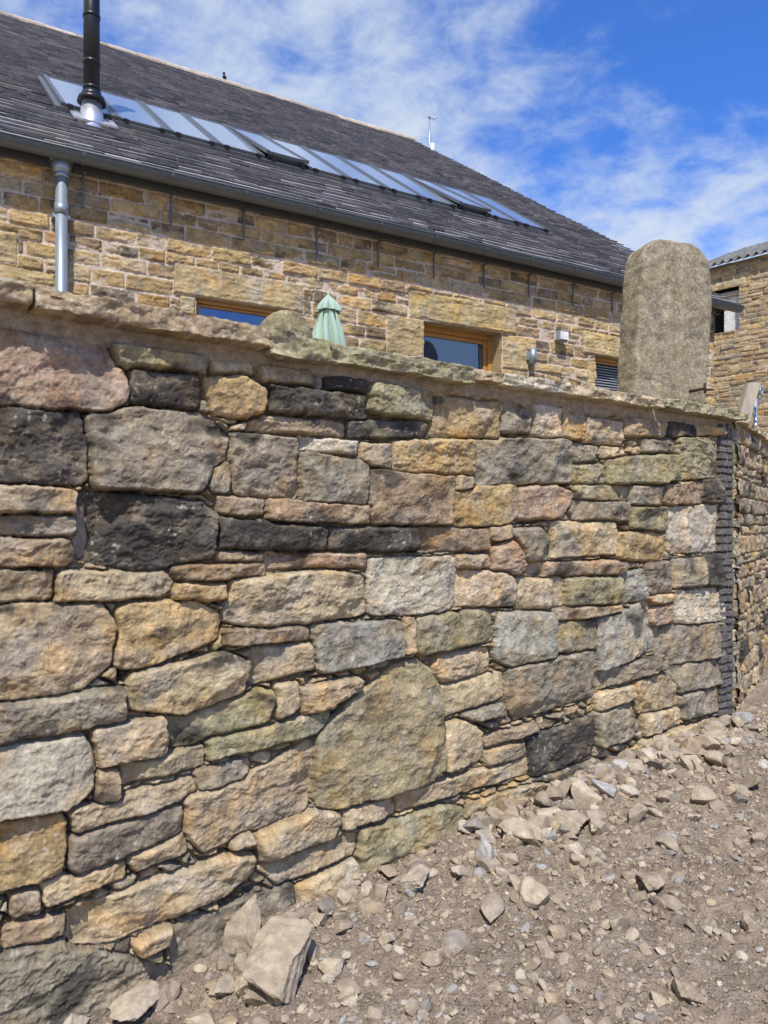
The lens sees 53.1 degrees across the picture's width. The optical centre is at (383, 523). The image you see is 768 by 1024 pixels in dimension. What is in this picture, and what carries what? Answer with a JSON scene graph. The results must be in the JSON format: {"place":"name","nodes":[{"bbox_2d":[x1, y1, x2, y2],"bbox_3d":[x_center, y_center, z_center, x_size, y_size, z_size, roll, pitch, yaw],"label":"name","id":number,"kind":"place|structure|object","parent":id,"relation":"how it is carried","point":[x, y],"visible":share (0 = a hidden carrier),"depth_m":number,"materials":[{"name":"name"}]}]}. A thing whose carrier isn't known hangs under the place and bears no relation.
{"place":"outdoors","nodes":[
{"label":"outdoors","id":0,"kind":"place"},
{"bbox_2d":[0,0,767,267],"label":"sky","id":1,"kind":"structure","parent":0,"point":[637,123],"materials":[{"name":"blue"}]},
{"bbox_2d":[92,662,767,1023],"bbox_3d":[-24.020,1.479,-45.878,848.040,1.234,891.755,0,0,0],"label":"ground","id":2,"kind":"structure","parent":0,"point":[723,968],"depth_m":3.15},
{"bbox_2d":[0,309,737,1023],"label":"retaining stone wall","id":3,"kind":"structure","parent":2,"relation":"on","point":[278,637],"depth_m":3.42,"materials":[{"name":"beige stone"}]},
{"bbox_2d":[714,424,734,716],"bbox_3d":[2.555,0.435,5.811,0.184,2.368,0.116,0,0,-38],"label":"dark block strip","id":4,"kind":"object","parent":3,"relation":"attached to","point":[726,703],"visible":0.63,"depth_m":5.76,"materials":[{"name":"grey stone"}]},
{"bbox_2d":[63,729,766,1023],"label":"fallen rocks","id":5,"kind":"object","parent":2,"relation":"on","point":[276,947],"visible":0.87,"depth_m":3.06,"materials":[{"name":"beige stone"}]},
{"bbox_2d":[105,702,767,1023],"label":"gravel and pebbles","id":6,"kind":"structure","parent":2,"relation":"on","point":[605,778],"depth_m":3.40,"materials":[{"name":"grey gravel"}]},
{"bbox_2d":[733,423,767,711],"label":"rubble face return","id":7,"kind":"object","parent":2,"relation":"on","point":[752,559],"visible":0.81,"depth_m":6.56,"materials":[{"name":"stone"}]},
{"bbox_2d":[708,241,767,432],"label":"stone barn","id":8,"kind":"structure","parent":0,"point":[740,350],"depth_m":13.78,"materials":[{"name":"stone"}]},
{"label":"terrace","id":9,"kind":"structure","parent":0,"visible":0},
{"bbox_2d":[260,310,312,337],"bbox_3d":[-0.539,-0.416,4.205,0.309,1.472,0.248,0,0,-25],"label":"stone post","id":10,"kind":"object","parent":9,"relation":"on","point":[294,322],"visible":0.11,"depth_m":4.11,"materials":[{"name":"beige stone"}]},
{"bbox_2d":[312,292,345,345],"bbox_3d":[-0.378,-0.632,5.200,0.480,1.864,0.480,0,0,0],"label":"garden parasol","id":11,"kind":"object","parent":9,"relation":"on","point":[327,326],"visible":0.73,"depth_m":5.14,"materials":[{"name":"green fabric"}]},
{"bbox_2d":[0,157,714,404],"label":"house wall","id":12,"kind":"structure","parent":9,"relation":"on","point":[127,243],"depth_m":6.24,"materials":[{"name":"stone"}]},
{"bbox_2d":[49,157,72,291],"bbox_3d":[-2.220,-1.122,5.285,0.156,2.844,0.158,0,0,-31],"label":"downpipe","id":13,"kind":"object","parent":12,"relation":"attached to","point":[61,169],"visible":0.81,"depth_m":5.25,"materials":[{"name":"silver metal"}]},
{"bbox_2d":[82,178,83,207],"bbox_3d":[-2.122,-2.325,5.406,0.015,0.210,0.015,0,0,0],"label":"bracket rod","id":14,"kind":"object","parent":12,"relation":"attached to","point":[82,192],"visible":1,"depth_m":5.40,"materials":[{"name":"grey metal"}]},
{"bbox_2d":[170,197,171,225],"bbox_3d":[-1.589,-2.325,5.726,0.015,0.210,0.015,0,0,0],"label":"bracket rod","id":15,"kind":"object","parent":12,"relation":"attached to","point":[170,211],"visible":1,"depth_m":5.72,"materials":[{"name":"grey metal"}]},
{"bbox_2d":[196,299,276,325],"bbox_3d":[-1.160,-1.135,6.093,0.720,1.170,0.060,0,0,-31],"label":"window casement","id":16,"kind":"object","parent":12,"relation":"in","point":[248,315],"depth_m":6.07,"materials":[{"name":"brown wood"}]},
{"bbox_2d":[196,297,278,310],"bbox_3d":[-1.210,-1.740,6.177,0.720,0.040,0.304,0,0,-31],"label":"reveal","id":17,"kind":"object","parent":12,"relation":"attached to","point":[225,302],"visible":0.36,"depth_m":6.04,"materials":[{"name":"wood"}]},
{"bbox_2d":[243,213,244,239],"bbox_3d":[-1.099,-2.325,6.019,0.015,0.210,0.015,0,0,0],"label":"bracket rod","id":18,"kind":"object","parent":12,"relation":"attached to","point":[243,226],"visible":1,"depth_m":6.01,"materials":[{"name":"grey metal"}]},
{"bbox_2d":[316,229,317,254],"bbox_3d":[-0.553,-2.325,6.346,0.015,0.210,0.015,0,0,0],"label":"bracket rod","id":19,"kind":"object","parent":12,"relation":"attached to","point":[316,241],"visible":1,"depth_m":6.34,"materials":[{"name":"grey metal"}]},
{"bbox_2d":[0,146,715,313],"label":"fascia","id":20,"kind":"structure","parent":12,"relation":"attached to","point":[40,160],"depth_m":6.20,"materials":[{"name":"grey metal"}]},
{"bbox_2d":[377,242,378,266],"bbox_3d":[-0.050,-2.325,6.648,0.016,0.210,0.015,0,0,0],"label":"bracket rod","id":21,"kind":"object","parent":12,"relation":"attached to","point":[377,254],"visible":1,"depth_m":6.65,"materials":[{"name":"grey metal"}]},
{"bbox_2d":[433,254,434,277],"bbox_3d":[0.452,-2.325,6.948,0.015,0.210,0.015,0,0,0],"label":"bracket rod","id":22,"kind":"object","parent":12,"relation":"attached to","point":[433,265],"visible":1,"depth_m":6.95,"materials":[{"name":"grey metal"}]},
{"bbox_2d":[424,321,499,335],"bbox_3d":[0.658,-1.848,7.297,0.894,0.040,0.304,0,0,-31],"label":"reveal","id":23,"kind":"object","parent":12,"relation":"attached to","point":[456,328],"visible":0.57,"depth_m":7.21,"materials":[{"name":"stone"}]},
{"bbox_2d":[483,265,484,287],"bbox_3d":[0.943,-2.325,7.243,0.015,0.210,0.015,0,0,0],"label":"bracket rod","id":24,"kind":"object","parent":12,"relation":"attached to","point":[483,276],"visible":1,"depth_m":7.24,"materials":[{"name":"grey metal"}]},
{"bbox_2d":[486,336,491,370],"bbox_3d":[1.019,-0.764,7.516,0.050,2.128,0.060,0,0,-31],"label":"frame","id":25,"kind":"object","parent":12,"relation":"in","point":[489,354],"visible":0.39,"depth_m":7.49,"materials":[{"name":"brown wood"}]},
{"bbox_2d":[424,325,487,344],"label":"top frame","id":26,"kind":"structure","parent":25,"relation":"attached to","point":[449,334],"depth_m":7.28,"materials":[{"name":"brown wood"}]},
{"bbox_2d":[492,333,501,372],"bbox_3d":[1.059,-0.784,7.537,0.040,2.168,0.304,0,0,-31],"label":"reveal","id":27,"kind":"object","parent":12,"relation":"attached to","point":[496,351],"visible":0.14,"depth_m":7.45,"materials":[{"name":"stone"}]},
{"bbox_2d":[528,275,529,296],"bbox_3d":[1.421,-2.325,7.529,0.015,0.210,0.015,0,0,0],"label":"bracket rod","id":28,"kind":"object","parent":12,"relation":"attached to","point":[528,285],"visible":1,"depth_m":7.53,"materials":[{"name":"grey metal"}]},
{"bbox_2d":[526,348,535,363],"bbox_3d":[1.437,-1.633,7.512,0.112,0.145,0.066,0,0,40],"label":"up down wall light","id":29,"kind":"object","parent":12,"relation":"attached to","point":[531,356],"visible":1,"depth_m":7.47,"materials":[{"name":"silver metal"}]},
{"bbox_2d":[554,330,568,341],"bbox_3d":[1.776,-1.873,7.710,0.126,0.102,0.104,0,0,-31],"label":"wall floodlight","id":30,"kind":"object","parent":12,"relation":"attached to","point":[561,335],"depth_m":7.67,"materials":[{"name":"white paint"}]},
{"bbox_2d":[572,285,573,305],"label":"bracket rod","id":31,"kind":"object","parent":12,"relation":"attached to","point":[572,295],"visible":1,"depth_m":7.83,"materials":[{"name":"grey metal"}]},
{"bbox_2d":[595,355,618,365],"bbox_3d":[2.471,-1.772,8.383,0.810,0.040,0.304,0,0,-31],"label":"reveal","id":32,"kind":"object","parent":12,"relation":"attached to","point":[602,357],"visible":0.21,"depth_m":8.18,"materials":[{"name":"wood"}]},
{"bbox_2d":[595,357,617,390],"bbox_3d":[2.511,-0.926,8.316,0.810,1.652,0.060,0,0,-31],"label":"window with blind","id":33,"kind":"structure","parent":32,"relation":"in","point":[607,375],"depth_m":8.26,"materials":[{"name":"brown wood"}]},
{"bbox_2d":[617,239,711,403],"bbox_3d":[2.223,-0.947,6.119,0.736,2.533,0.313,0,0,-17],"label":"standing stone","id":34,"kind":"object","parent":9,"relation":"on","point":[665,324],"visible":0.47,"depth_m":5.99,"materials":[{"name":"beige stone"}]},
{"bbox_2d":[689,383,712,392],"bbox_3d":[2.421,-1.025,5.879,0.052,0.075,0.204,0,0,-35],"label":"iron gate pintle","id":35,"kind":"object","parent":34,"relation":"attached to","point":[704,388],"visible":1,"depth_m":5.83,"materials":[{"name":"black metal"}]},
{"bbox_2d":[737,382,760,418],"bbox_3d":[3.092,-0.478,6.900,0.542,1.556,0.100,0,0,0],"label":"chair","id":36,"kind":"object","parent":9,"relation":"on","point":[748,397],"visible":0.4,"depth_m":6.85,"materials":[{"name":"beige fabric"}]},
{"bbox_2d":[753,386,763,515],"bbox_3d":[3.388,-0.470,6.963,0.059,1.540,0.219,0,0,8],"label":"galvanised gate chain","id":37,"kind":"object","parent":36,"relation":"attached to","point":[755,415],"visible":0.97,"depth_m":7.03,"materials":[{"name":"silver metal"}]},
{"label":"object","id":38,"kind":"object","parent":9,"relation":"on","visible":0},
{"bbox_2d":[0,307,731,424],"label":"coping mortar","id":39,"kind":"object","parent":38,"relation":"on","point":[36,318],"visible":0.11,"depth_m":3.31,"materials":[{"name":"beige concrete"}]},
{"bbox_2d":[0,276,767,444],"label":"coping stones","id":40,"kind":"object","parent":39,"relation":"on","point":[170,322],"visible":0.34,"depth_m":3.36,"materials":[{"name":"beige stone"}]},
{"bbox_2d":[728,424,741,714],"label":"corner quoins","id":41,"kind":"object","parent":38,"relation":"attached to","point":[736,609],"visible":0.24,"depth_m":5.87,"materials":[{"name":"stone"}]},
{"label":"frame bottom","id":42,"kind":"object","parent":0,"visible":0},
{"bbox_2d":[424,336,481,368],"bbox_3d":[0.651,-0.744,7.308,0.714,1.988,0.007,0,0,-31],"label":"glass","id":43,"kind":"object","parent":42,"relation":"on","point":[452,351],"visible":0.21,"depth_m":7.31,"materials":[{"name":"blue glass"}]},
{"bbox_2d":[482,341,485,370],"bbox_3d":[0.977,-0.762,7.495,0.036,2.024,0.032,0,0,-31],"label":"sash","id":44,"kind":"object","parent":42,"relation":"on","point":[484,356],"visible":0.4,"depth_m":7.48,"materials":[{"name":"brown wood"}]},
{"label":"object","id":45,"kind":"object","parent":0,"visible":0},
{"bbox_2d":[0,81,725,312],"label":"roof deck","id":46,"kind":"structure","parent":45,"relation":"on","point":[718,310],"depth_m":6.84,"materials":[{"name":"grey stone"}]},
{"bbox_2d":[70,0,117,133],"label":"flue pipe","id":47,"kind":"object","parent":46,"relation":"on","point":[91,102],"visible":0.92,"depth_m":6.22,"materials":[{"name":"black metal"}]},
{"bbox_2d":[0,10,416,140],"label":"ridge tiles","id":48,"kind":"object","parent":46,"relation":"on","point":[20,18],"visible":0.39,"depth_m":12.78,"materials":[{"name":"stone"}]},
{"bbox_2d":[37,74,552,237],"bbox_3d":[-0.642,-3.786,8.125,5.419,0.882,1.248,0,0,-31],"label":"rooflight strip","id":49,"kind":"object","parent":46,"relation":"on","point":[124,112],"visible":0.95,"depth_m":7.64,"materials":[{"name":"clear glass"}]},
{"bbox_2d":[0,14,738,303],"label":"roof tiles","id":50,"kind":"object","parent":46,"relation":"on","point":[29,52],"visible":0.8,"depth_m":8.76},
{"bbox_2d":[0,133,743,312],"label":"gutter","id":51,"kind":"object","parent":46,"relation":"attached to","point":[58,152],"visible":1,"depth_m":6.01,"materials":[{"name":"grey metal"}]},
{"bbox_2d":[80,152,85,165],"bbox_3d":[-2.071,-2.497,5.279,0.024,0.067,0.134,0,0,-31],"label":"gutter strap","id":52,"kind":"object","parent":51,"relation":"attached to","point":[83,158],"visible":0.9,"depth_m":5.24,"materials":[{"name":"grey metal"}]},
{"bbox_2d":[168,173,174,185],"bbox_3d":[-1.552,-2.497,5.590,0.024,0.067,0.134,0,0,-31],"label":"gutter strap","id":53,"kind":"object","parent":51,"relation":"attached to","point":[172,179],"visible":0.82,"depth_m":5.55,"materials":[{"name":"grey metal"}]},
{"bbox_2d":[241,190,247,201],"bbox_3d":[-1.075,-2.497,5.876,0.024,0.067,0.134,0,0,-31],"label":"gutter strap","id":54,"kind":"object","parent":51,"relation":"attached to","point":[245,196],"visible":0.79,"depth_m":5.84,"materials":[{"name":"grey metal"}]},
{"bbox_2d":[313,207,321,217],"bbox_3d":[-0.543,-2.497,6.195,0.024,0.067,0.134,0,0,-31],"label":"gutter strap","id":55,"kind":"object","parent":51,"relation":"attached to","point":[319,212],"visible":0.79,"depth_m":6.16,"materials":[{"name":"grey metal"}]},
{"bbox_2d":[0,130,744,306],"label":"gutter bead","id":56,"kind":"object","parent":51,"relation":"attached to","point":[128,161],"visible":1,"depth_m":5.99,"materials":[{"name":"grey metal"}]},
{"bbox_2d":[428,113,436,149],"bbox_3d":[0.914,-7.003,14.434,0.212,1.406,0.093,0,0,31],"label":"tv antenna","id":57,"kind":"object","parent":46,"relation":"attached to","point":[431,145],"visible":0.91,"depth_m":14.43,"materials":[{"name":"white paint"}]}
]}

